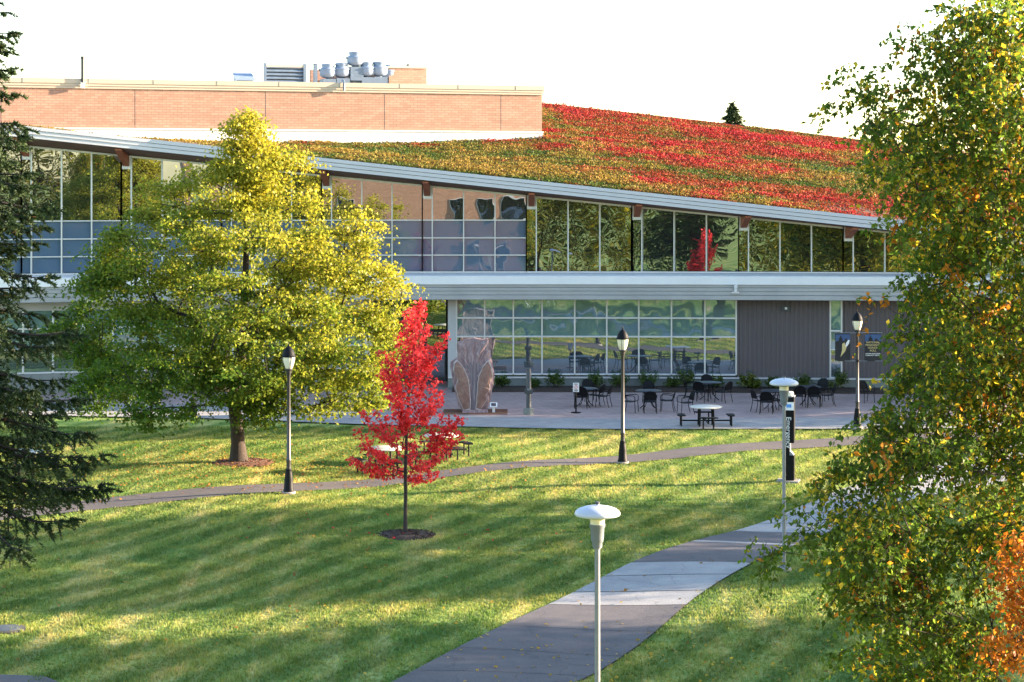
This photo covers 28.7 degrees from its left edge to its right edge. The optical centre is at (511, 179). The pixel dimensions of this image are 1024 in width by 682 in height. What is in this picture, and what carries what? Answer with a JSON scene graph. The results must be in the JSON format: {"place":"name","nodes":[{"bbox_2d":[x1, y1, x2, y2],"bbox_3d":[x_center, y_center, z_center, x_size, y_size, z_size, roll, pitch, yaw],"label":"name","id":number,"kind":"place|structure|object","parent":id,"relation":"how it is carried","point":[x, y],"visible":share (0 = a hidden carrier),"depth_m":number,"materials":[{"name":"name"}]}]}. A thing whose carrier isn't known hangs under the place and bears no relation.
{"place":"outdoors","nodes":[
{"label":"outdoors","id":0,"kind":"place"},
{"bbox_2d":[1,381,1007,418],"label":"plaza","id":1,"kind":"structure","parent":0,"point":[552,404],"depth_m":79.65,"materials":[{"name":"concrete"}]},
{"bbox_2d":[442,409,507,414],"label":"sculpture base","id":2,"kind":"object","parent":1,"relation":"on","point":[459,412],"visible":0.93,"depth_m":76.75,"materials":[{"name":"brown stone"}]},
{"bbox_2d":[450,337,494,412],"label":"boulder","id":3,"kind":"object","parent":2,"relation":"on","point":[472,369],"visible":1,"depth_m":76.86,"materials":[{"name":"stone"}]},
{"bbox_2d":[523,368,533,414],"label":"grey post","id":4,"kind":"object","parent":1,"relation":"on","point":[528,409],"visible":1,"depth_m":76.18,"materials":[{"name":"metal"}]},
{"bbox_2d":[571,383,580,412],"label":"notice stand","id":5,"kind":"object","parent":1,"relation":"on","point":[575,387],"visible":1,"depth_m":76.78,"materials":[{"name":"black metal"}]},
{"bbox_2d":[574,387,587,408],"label":"patio chair","id":6,"kind":"object","parent":1,"relation":"on","point":[582,392],"visible":0.72,"depth_m":78.11,"materials":[{"name":"black metal"}]},
{"bbox_2d":[582,379,596,401],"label":"patio chair","id":7,"kind":"object","parent":1,"relation":"on","point":[587,382],"visible":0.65,"depth_m":81.11,"materials":[{"name":"black metal"}]},
{"bbox_2d":[595,385,612,407],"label":"patio chair","id":8,"kind":"object","parent":1,"relation":"on","point":[609,391],"visible":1,"depth_m":78.67,"materials":[{"name":"black metal"}]},
{"bbox_2d":[635,389,661,409],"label":"patio table","id":9,"kind":"object","parent":1,"relation":"on","point":[647,390],"visible":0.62,"depth_m":78.05,"materials":[{"name":"black metal"}]},
{"bbox_2d":[642,391,656,413],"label":"patio chair","id":10,"kind":"object","parent":1,"relation":"on","point":[650,396],"visible":1,"depth_m":76.43,"materials":[{"name":"black metal"}]},
{"bbox_2d":[642,380,656,401],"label":"patio chair","id":11,"kind":"object","parent":1,"relation":"on","point":[648,384],"visible":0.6,"depth_m":80.39,"materials":[{"name":"black metal"}]},
{"bbox_2d":[660,389,676,411],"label":"patio chair","id":12,"kind":"object","parent":1,"relation":"on","point":[673,395],"visible":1,"depth_m":77.07,"materials":[{"name":"black metal"}]},
{"bbox_2d":[677,391,694,413],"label":"patio chair","id":13,"kind":"object","parent":1,"relation":"on","point":[692,395],"visible":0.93,"depth_m":76.55,"materials":[{"name":"black metal"}]},
{"bbox_2d":[693,382,708,402],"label":"patio chair","id":14,"kind":"object","parent":1,"relation":"on","point":[698,387],"visible":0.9,"depth_m":80.11,"materials":[{"name":"black metal"}]},
{"bbox_2d":[700,374,713,395],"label":"patio chair","id":15,"kind":"object","parent":1,"relation":"on","point":[706,377],"visible":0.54,"depth_m":83.09,"materials":[{"name":"black metal"}]},
{"bbox_2d":[698,381,721,400],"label":"patio table","id":16,"kind":"object","parent":1,"relation":"on","point":[710,382],"visible":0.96,"depth_m":81.25,"materials":[{"name":"black metal"}]},
{"bbox_2d":[714,381,732,403],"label":"patio chair","id":17,"kind":"object","parent":1,"relation":"on","point":[728,385],"visible":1,"depth_m":80.21,"materials":[{"name":"black metal"}]},
{"bbox_2d":[452,386,1009,394],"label":"planting bed","id":18,"kind":"object","parent":1,"relation":"on","point":[838,390],"visible":0.45,"depth_m":84.39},
{"bbox_2d":[493,374,512,386],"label":"plant","id":19,"kind":"object","parent":18,"relation":"on","point":[501,381],"visible":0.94,"depth_m":84.98,"materials":[{"name":"green plant"}]},
{"bbox_2d":[541,372,564,386],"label":"plant","id":20,"kind":"object","parent":18,"relation":"on","point":[553,380],"visible":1,"depth_m":84.96,"materials":[{"name":"green plant"}]},
{"bbox_2d":[583,372,605,386],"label":"plant","id":21,"kind":"object","parent":18,"relation":"on","point":[595,378],"visible":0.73,"depth_m":85.01,"materials":[{"name":"green plant"}]},
{"bbox_2d":[608,374,629,386],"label":"plant","id":22,"kind":"object","parent":18,"relation":"on","point":[617,381],"visible":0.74,"depth_m":84.94,"materials":[{"name":"green plant"}]},
{"bbox_2d":[634,371,658,385],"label":"plant","id":23,"kind":"object","parent":18,"relation":"on","point":[644,378],"visible":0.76,"depth_m":84.86,"materials":[{"name":"green plant"}]},
{"bbox_2d":[662,376,679,386],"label":"plant","id":24,"kind":"object","parent":18,"relation":"on","point":[670,381],"visible":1,"depth_m":84.91,"materials":[{"name":"green plant"}]},
{"bbox_2d":[672,369,695,386],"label":"plant","id":25,"kind":"object","parent":18,"relation":"on","point":[689,377],"visible":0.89,"depth_m":84.87,"materials":[{"name":"green plant"}]},
{"bbox_2d":[709,374,725,386],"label":"plant","id":26,"kind":"object","parent":18,"relation":"on","point":[720,379],"visible":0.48,"depth_m":84.77,"materials":[{"name":"green plant"}]},
{"bbox_2d":[735,372,759,387],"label":"plant","id":27,"kind":"object","parent":18,"relation":"on","point":[748,381],"visible":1,"depth_m":84.61,"materials":[{"name":"green plant"}]},
{"bbox_2d":[791,373,813,384],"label":"plant","id":28,"kind":"object","parent":18,"relation":"on","point":[805,379],"visible":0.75,"depth_m":84.49,"materials":[{"name":"green plant"}]},
{"bbox_2d":[821,369,849,387],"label":"plant","id":29,"kind":"object","parent":18,"relation":"on","point":[841,379],"visible":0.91,"depth_m":84.31,"materials":[{"name":"green plant"}]},
{"bbox_2d":[750,389,768,411],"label":"patio chair","id":30,"kind":"object","parent":1,"relation":"on","point":[753,394],"visible":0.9,"depth_m":77.03,"materials":[{"name":"black metal"}]},
{"bbox_2d":[759,392,773,413],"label":"patio chair","id":31,"kind":"object","parent":1,"relation":"on","point":[767,397],"visible":1,"depth_m":76.33,"materials":[{"name":"black metal"}]},
{"bbox_2d":[761,389,781,409],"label":"patio table","id":32,"kind":"object","parent":1,"relation":"on","point":[770,390],"visible":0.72,"depth_m":78.05,"materials":[{"name":"black metal"}]},
{"bbox_2d":[790,386,805,407],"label":"patio chair","id":33,"kind":"object","parent":1,"relation":"on","point":[799,391],"visible":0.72,"depth_m":78.44,"materials":[{"name":"black metal"}]},
{"bbox_2d":[807,386,820,407],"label":"patio chair","id":34,"kind":"object","parent":1,"relation":"on","point":[813,391],"visible":1,"depth_m":78.34,"materials":[{"name":"black metal"}]},
{"bbox_2d":[812,378,828,400],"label":"patio chair","id":35,"kind":"object","parent":1,"relation":"on","point":[823,382],"visible":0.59,"depth_m":81.31,"materials":[{"name":"black metal"}]},
{"bbox_2d":[820,384,836,405],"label":"patio chair","id":36,"kind":"object","parent":1,"relation":"on","point":[833,391],"visible":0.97,"depth_m":79.06,"materials":[{"name":"black metal"}]},
{"bbox_2d":[859,380,874,402],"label":"patio chair","id":37,"kind":"object","parent":1,"relation":"on","point":[863,384],"visible":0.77,"depth_m":80.58,"materials":[{"name":"black metal"}]},
{"bbox_2d":[0,429,1013,519],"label":"asphalt path","id":38,"kind":"structure","parent":0,"point":[158,497],"depth_m":61.15,"materials":[{"name":"asphalt"}]},
{"bbox_2d":[0,373,1023,681],"bbox_3d":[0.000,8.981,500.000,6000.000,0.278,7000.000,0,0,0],"label":"ground","id":39,"kind":"structure","parent":0,"point":[80,421],"depth_m":45.80,"materials":[{"name":"plant"}]},
{"bbox_2d":[0,624,25,633],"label":"utility cover","id":40,"kind":"object","parent":39,"relation":"on","point":[6,628],"visible":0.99,"depth_m":39.62,"materials":[{"name":"concrete"}]},
{"bbox_2d":[0,674,57,681],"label":"side walk","id":41,"kind":"structure","parent":39,"relation":"on","point":[14,678],"depth_m":35.71,"materials":[{"name":"concrete"}]},
{"bbox_2d":[0,448,59,478],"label":"picnic table","id":42,"kind":"object","parent":39,"relation":"on","point":[21,465],"visible":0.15,"depth_m":60.20,"materials":[{"name":"black metal"}]},
{"bbox_2d":[0,1,124,571],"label":"spruce tree","id":43,"kind":"object","parent":39,"relation":"on","point":[12,399],"visible":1,"depth_m":30.87,"materials":[{"name":"green plant"}]},
{"bbox_2d":[25,105,435,461],"bbox_3d":[-8.709,3.364,63.381,11.067,11.555,11.011,0,0,-34],"label":"linden tree","id":44,"kind":"object","parent":39,"relation":"on","point":[261,183],"visible":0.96,"depth_m":62.33,"materials":[{"name":"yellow plant"}]},
{"bbox_2d":[209,457,273,467],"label":"mulch","id":45,"kind":"object","parent":39,"relation":"on","point":[253,461],"visible":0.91,"depth_m":63.11,"materials":[{"name":"brown plant"}]},
{"bbox_2d":[282,342,295,494],"bbox_3d":[-6.361,6.830,56.962,0.410,4.437,0.410,0,0,0],"label":"lamp post","id":46,"kind":"object","parent":39,"relation":"on","point":[288,355],"visible":0.96,"depth_m":56.90,"materials":[{"name":"black metal"}]},
{"bbox_2d":[354,445,419,474],"bbox_3d":[-3.899,8.723,62.212,1.895,0.789,1.895,0,0,16],"label":"picnic table","id":47,"kind":"object","parent":39,"relation":"on","point":[384,447],"visible":0.47,"depth_m":62.10,"materials":[{"name":"black metal"}]},
{"bbox_2d":[376,528,435,540],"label":"mulch","id":48,"kind":"object","parent":39,"relation":"on","point":[398,534],"visible":0.95,"depth_m":50.41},
{"bbox_2d":[345,298,467,531],"bbox_3d":[-2.640,6.017,50.555,3.067,6.080,2.900,0,0,0],"label":"red maple","id":49,"kind":"object","parent":39,"relation":"on","point":[416,358],"visible":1,"depth_m":50.33,"materials":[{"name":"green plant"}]},
{"bbox_2d":[412,432,472,460],"bbox_3d":[-2.298,8.607,64.439,1.895,0.789,1.895,0,0,19],"label":"picnic table","id":50,"kind":"object","parent":39,"relation":"on","point":[463,448],"visible":0.34,"depth_m":64.55,"materials":[{"name":"black metal"}]},
{"bbox_2d":[2,432,1014,681],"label":"fallen leaves","id":51,"kind":"object","parent":39,"relation":"on","point":[394,536],"visible":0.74,"depth_m":57.63,"materials":[{"name":"yellow plant"}]},
{"bbox_2d":[5,402,1012,428],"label":"concrete band","id":52,"kind":"object","parent":39,"relation":"on","point":[590,423],"visible":0.45,"depth_m":74.02,"materials":[{"name":"concrete"}]},
{"bbox_2d":[0,104,1023,393],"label":"campus building","id":53,"kind":"structure","parent":39,"relation":"on","point":[546,278],"depth_m":85.61,"materials":[{"name":"metal"}]},
{"bbox_2d":[0,143,20,272],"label":"window","id":54,"kind":"structure","parent":53,"relation":"in","point":[13,155],"depth_m":83.60,"materials":[{"name":"clear glass"}]},
{"bbox_2d":[0,311,22,373],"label":"window","id":55,"kind":"structure","parent":53,"relation":"in","point":[12,365],"depth_m":83.60,"materials":[{"name":"clear glass"}]},
{"bbox_2d":[22,311,51,373],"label":"window","id":56,"kind":"structure","parent":53,"relation":"in","point":[30,368],"depth_m":83.84,"materials":[{"name":"clear glass"}]},
{"bbox_2d":[52,310,81,372],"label":"window","id":57,"kind":"structure","parent":53,"relation":"in","point":[58,370],"depth_m":84.15,"materials":[{"name":"clear glass"}]},
{"bbox_2d":[21,146,120,274],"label":"window","id":58,"kind":"structure","parent":53,"relation":"in","point":[84,184],"depth_m":84.25,"materials":[{"name":"clear glass"}]},
{"bbox_2d":[82,310,111,368],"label":"window","id":59,"kind":"structure","parent":53,"relation":"in","point":[93,317],"depth_m":84.58,"materials":[{"name":"clear glass"}]},
{"bbox_2d":[112,312,141,370],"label":"window","id":60,"kind":"structure","parent":53,"relation":"in","point":[123,337],"depth_m":84.87,"materials":[{"name":"clear glass"}]},
{"bbox_2d":[142,314,171,370],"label":"window","id":61,"kind":"structure","parent":53,"relation":"in","point":[159,335],"depth_m":85.22,"materials":[{"name":"clear glass"}]},
{"bbox_2d":[121,156,220,273],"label":"window","id":62,"kind":"structure","parent":53,"relation":"in","point":[154,168],"depth_m":85.16,"materials":[{"name":"clear glass"}]},
{"bbox_2d":[221,170,320,272],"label":"window","id":63,"kind":"structure","parent":53,"relation":"in","point":[308,179],"depth_m":85.72,"materials":[{"name":"clear glass"}]},
{"bbox_2d":[0,77,544,170],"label":"brick building","id":64,"kind":"structure","parent":53,"relation":"on","point":[305,111],"depth_m":92.89,"materials":[{"name":"brick"}]},
{"bbox_2d":[81,56,84,87],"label":"vent pipe","id":65,"kind":"object","parent":64,"relation":"attached to","point":[82,72],"visible":1,"depth_m":89.64,"materials":[{"name":"metal"}]},
{"bbox_2d":[232,72,254,80],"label":"vent hood","id":66,"kind":"object","parent":64,"relation":"on","point":[243,76],"visible":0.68,"depth_m":97.32,"materials":[{"name":"metal"}]},
{"bbox_2d":[263,63,305,81],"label":"louvred screen","id":67,"kind":"object","parent":64,"relation":"on","point":[283,73],"visible":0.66,"depth_m":97.94,"materials":[{"name":"metal"}]},
{"bbox_2d":[319,63,335,82],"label":"exhaust fan","id":68,"kind":"object","parent":64,"relation":"on","point":[327,71],"visible":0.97,"depth_m":99.80,"materials":[{"name":"metal"}]},
{"bbox_2d":[334,63,349,82],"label":"exhaust fan","id":69,"kind":"object","parent":64,"relation":"on","point":[342,70],"visible":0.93,"depth_m":100.00,"materials":[{"name":"metal"}]},
{"bbox_2d":[309,70,376,81],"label":"brick wall","id":70,"kind":"structure","parent":64,"relation":"on","point":[319,77],"depth_m":102.80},
{"bbox_2d":[346,51,364,80],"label":"exhaust fan","id":71,"kind":"object","parent":64,"relation":"on","point":[355,59],"visible":1,"depth_m":100.24,"materials":[{"name":"metal"}]},
{"bbox_2d":[360,62,374,82],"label":"exhaust fan","id":72,"kind":"object","parent":64,"relation":"on","point":[368,69],"visible":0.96,"depth_m":100.43,"materials":[{"name":"metal"}]},
{"bbox_2d":[373,61,388,82],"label":"exhaust fan","id":73,"kind":"object","parent":64,"relation":"on","point":[381,69],"visible":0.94,"depth_m":100.65,"materials":[{"name":"metal"}]},
{"bbox_2d":[388,66,427,83],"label":"stair block","id":74,"kind":"structure","parent":64,"relation":"on","point":[409,75],"depth_m":102.08,"materials":[{"name":"brick"}]},
{"bbox_2d":[262,308,291,369],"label":"window","id":75,"kind":"structure","parent":53,"relation":"in","point":[271,357],"depth_m":85.68,"materials":[{"name":"clear glass"}]},
{"bbox_2d":[322,308,365,368],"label":"window","id":76,"kind":"structure","parent":53,"relation":"in","point":[358,341],"depth_m":85.85,"materials":[{"name":"clear glass"}]},
{"bbox_2d":[321,175,421,272],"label":"window","id":77,"kind":"structure","parent":53,"relation":"in","point":[397,204],"depth_m":85.91,"materials":[{"name":"clear glass"}]},
{"bbox_2d":[403,331,423,380],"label":"door","id":78,"kind":"structure","parent":53,"relation":"in","point":[406,376],"depth_m":88.88,"materials":[{"name":"clear glass"}]},
{"bbox_2d":[426,330,445,380],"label":"door","id":79,"kind":"structure","parent":53,"relation":"in","point":[440,374],"depth_m":88.88,"materials":[{"name":"clear glass"}]},
{"bbox_2d":[456,300,483,356],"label":"window","id":80,"kind":"structure","parent":53,"relation":"in","point":[469,313],"depth_m":86.02,"materials":[{"name":"clear glass"}]},
{"bbox_2d":[422,185,525,272],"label":"window","id":81,"kind":"structure","parent":53,"relation":"in","point":[464,230],"depth_m":86.00,"materials":[{"name":"clear glass"}]},
{"bbox_2d":[484,300,512,374],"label":"window","id":82,"kind":"structure","parent":53,"relation":"in","point":[498,314],"depth_m":86.02,"materials":[{"name":"clear glass"}]},
{"bbox_2d":[25,102,1023,223],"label":"sedum","id":83,"kind":"object","parent":53,"relation":"on","point":[487,160],"visible":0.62,"depth_m":92.37,"materials":[{"name":"plant"}]},
{"bbox_2d":[513,300,540,374],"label":"window","id":84,"kind":"structure","parent":53,"relation":"in","point":[526,313],"depth_m":86.02,"materials":[{"name":"clear glass"}]},
{"bbox_2d":[541,300,573,374],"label":"window","id":85,"kind":"structure","parent":53,"relation":"in","point":[557,316],"depth_m":86.00,"materials":[{"name":"clear glass"}]},
{"bbox_2d":[526,195,631,272],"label":"window","id":86,"kind":"structure","parent":53,"relation":"in","point":[563,235],"depth_m":85.98,"materials":[{"name":"clear glass"}]},
{"bbox_2d":[574,300,605,374],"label":"window","id":87,"kind":"structure","parent":53,"relation":"in","point":[589,315],"depth_m":85.98,"materials":[{"name":"clear glass"}]},
{"bbox_2d":[606,300,637,374],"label":"window","id":88,"kind":"structure","parent":53,"relation":"in","point":[619,313],"depth_m":85.93,"materials":[{"name":"clear glass"}]},
{"bbox_2d":[638,300,670,374],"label":"window","id":89,"kind":"structure","parent":53,"relation":"in","point":[654,316],"depth_m":85.89,"materials":[{"name":"clear glass"}]},
{"bbox_2d":[631,206,738,272],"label":"window","id":90,"kind":"structure","parent":53,"relation":"in","point":[662,240],"depth_m":85.83,"materials":[{"name":"clear glass"}]},
{"bbox_2d":[671,300,703,374],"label":"window","id":91,"kind":"structure","parent":53,"relation":"in","point":[687,316],"depth_m":85.83,"materials":[{"name":"clear glass"}]},
{"bbox_2d":[704,300,736,375],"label":"window","id":92,"kind":"structure","parent":53,"relation":"in","point":[720,316],"depth_m":85.74,"materials":[{"name":"clear glass"}]},
{"bbox_2d":[738,216,842,273],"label":"window","id":93,"kind":"structure","parent":53,"relation":"in","point":[765,244],"depth_m":85.54,"materials":[{"name":"clear glass"}]},
{"bbox_2d":[829,301,841,377],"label":"window","id":94,"kind":"structure","parent":53,"relation":"in","point":[835,307],"depth_m":85.39,"materials":[{"name":"clear glass"}]},
{"bbox_2d":[842,227,946,273],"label":"window","id":95,"kind":"structure","parent":53,"relation":"in","point":[856,257],"depth_m":85.24,"materials":[{"name":"clear glass"}]},
{"bbox_2d":[950,244,1023,273],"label":"window","id":96,"kind":"structure","parent":53,"relation":"in","point":[1021,261],"depth_m":84.58,"materials":[{"name":"clear glass"}]},
{"bbox_2d":[574,501,619,681],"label":"dome lamp","id":97,"kind":"object","parent":39,"relation":"on","point":[597,514],"visible":1,"depth_m":28.65,"materials":[{"name":"silver metal"}]},
{"bbox_2d":[616,326,628,463],"bbox_3d":[3.507,6.857,63.380,0.410,4.489,0.410,0,0,-40],"label":"lamp post","id":98,"kind":"object","parent":39,"relation":"on","point":[622,338],"visible":0.98,"depth_m":63.32,"materials":[{"name":"black metal"}]},
{"bbox_2d":[677,404,734,429],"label":"picnic table","id":99,"kind":"object","parent":39,"relation":"on","point":[706,406],"visible":1,"depth_m":72.66,"materials":[{"name":"black metal"}]},
{"bbox_2d":[392,442,1022,681],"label":"walkway","id":100,"kind":"structure","parent":39,"relation":"on","point":[644,608],"depth_m":41.34,"materials":[{"name":"concrete"}]},
{"bbox_2d":[446,454,1015,681],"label":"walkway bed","id":101,"kind":"object","parent":39,"relation":"on","point":[663,590],"visible":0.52,"depth_m":43.61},
{"bbox_2d":[720,100,745,125],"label":"distant spruce","id":102,"kind":"object","parent":39,"relation":"on","point":[733,116],"visible":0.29,"depth_m":149.75,"materials":[{"name":"green plant"}]},
{"bbox_2d":[770,376,798,571],"bbox_3d":[6.213,6.744,45.685,0.662,4.521,0.662,0,0,33],"label":"dome lamp","id":103,"kind":"object","parent":39,"relation":"on","point":[784,384],"visible":0.94,"depth_m":45.65,"materials":[{"name":"silver metal"}]},
{"bbox_2d":[776,391,799,482],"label":"emergency pillar","id":104,"kind":"structure","parent":39,"relation":"on","point":[790,439],"depth_m":59.32,"materials":[{"name":"black metal"}]},
{"bbox_2d":[852,309,862,429],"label":"lamp post","id":105,"kind":"object","parent":39,"relation":"on","point":[857,319],"visible":0.9,"depth_m":71.94,"materials":[{"name":"black metal"}]},
{"bbox_2d":[835,333,849,360],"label":"banner","id":106,"kind":"object","parent":105,"relation":"attached to","point":[842,346],"visible":0.98,"depth_m":71.89,"materials":[{"name":"blue fabric"}]},
{"bbox_2d":[855,333,880,361],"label":"banner","id":107,"kind":"object","parent":105,"relation":"attached to","point":[872,341],"visible":0.9,"depth_m":71.89,"materials":[{"name":"blue fabric"}]},
{"bbox_2d":[737,0,1023,681],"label":"birch tree","id":108,"kind":"object","parent":39,"relation":"on","point":[974,350],"visible":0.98,"depth_m":21.70,"materials":[{"name":"green plant"}]},
{"bbox_2d":[969,524,1023,681],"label":"orange tree","id":109,"kind":"object","parent":39,"relation":"on","point":[1009,661],"visible":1,"depth_m":19.47,"materials":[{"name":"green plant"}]},
{"bbox_2d":[0,0,1023,158],"label":"sky","id":110,"kind":"structure","parent":0,"point":[685,59],"materials":[{"name":"white"}]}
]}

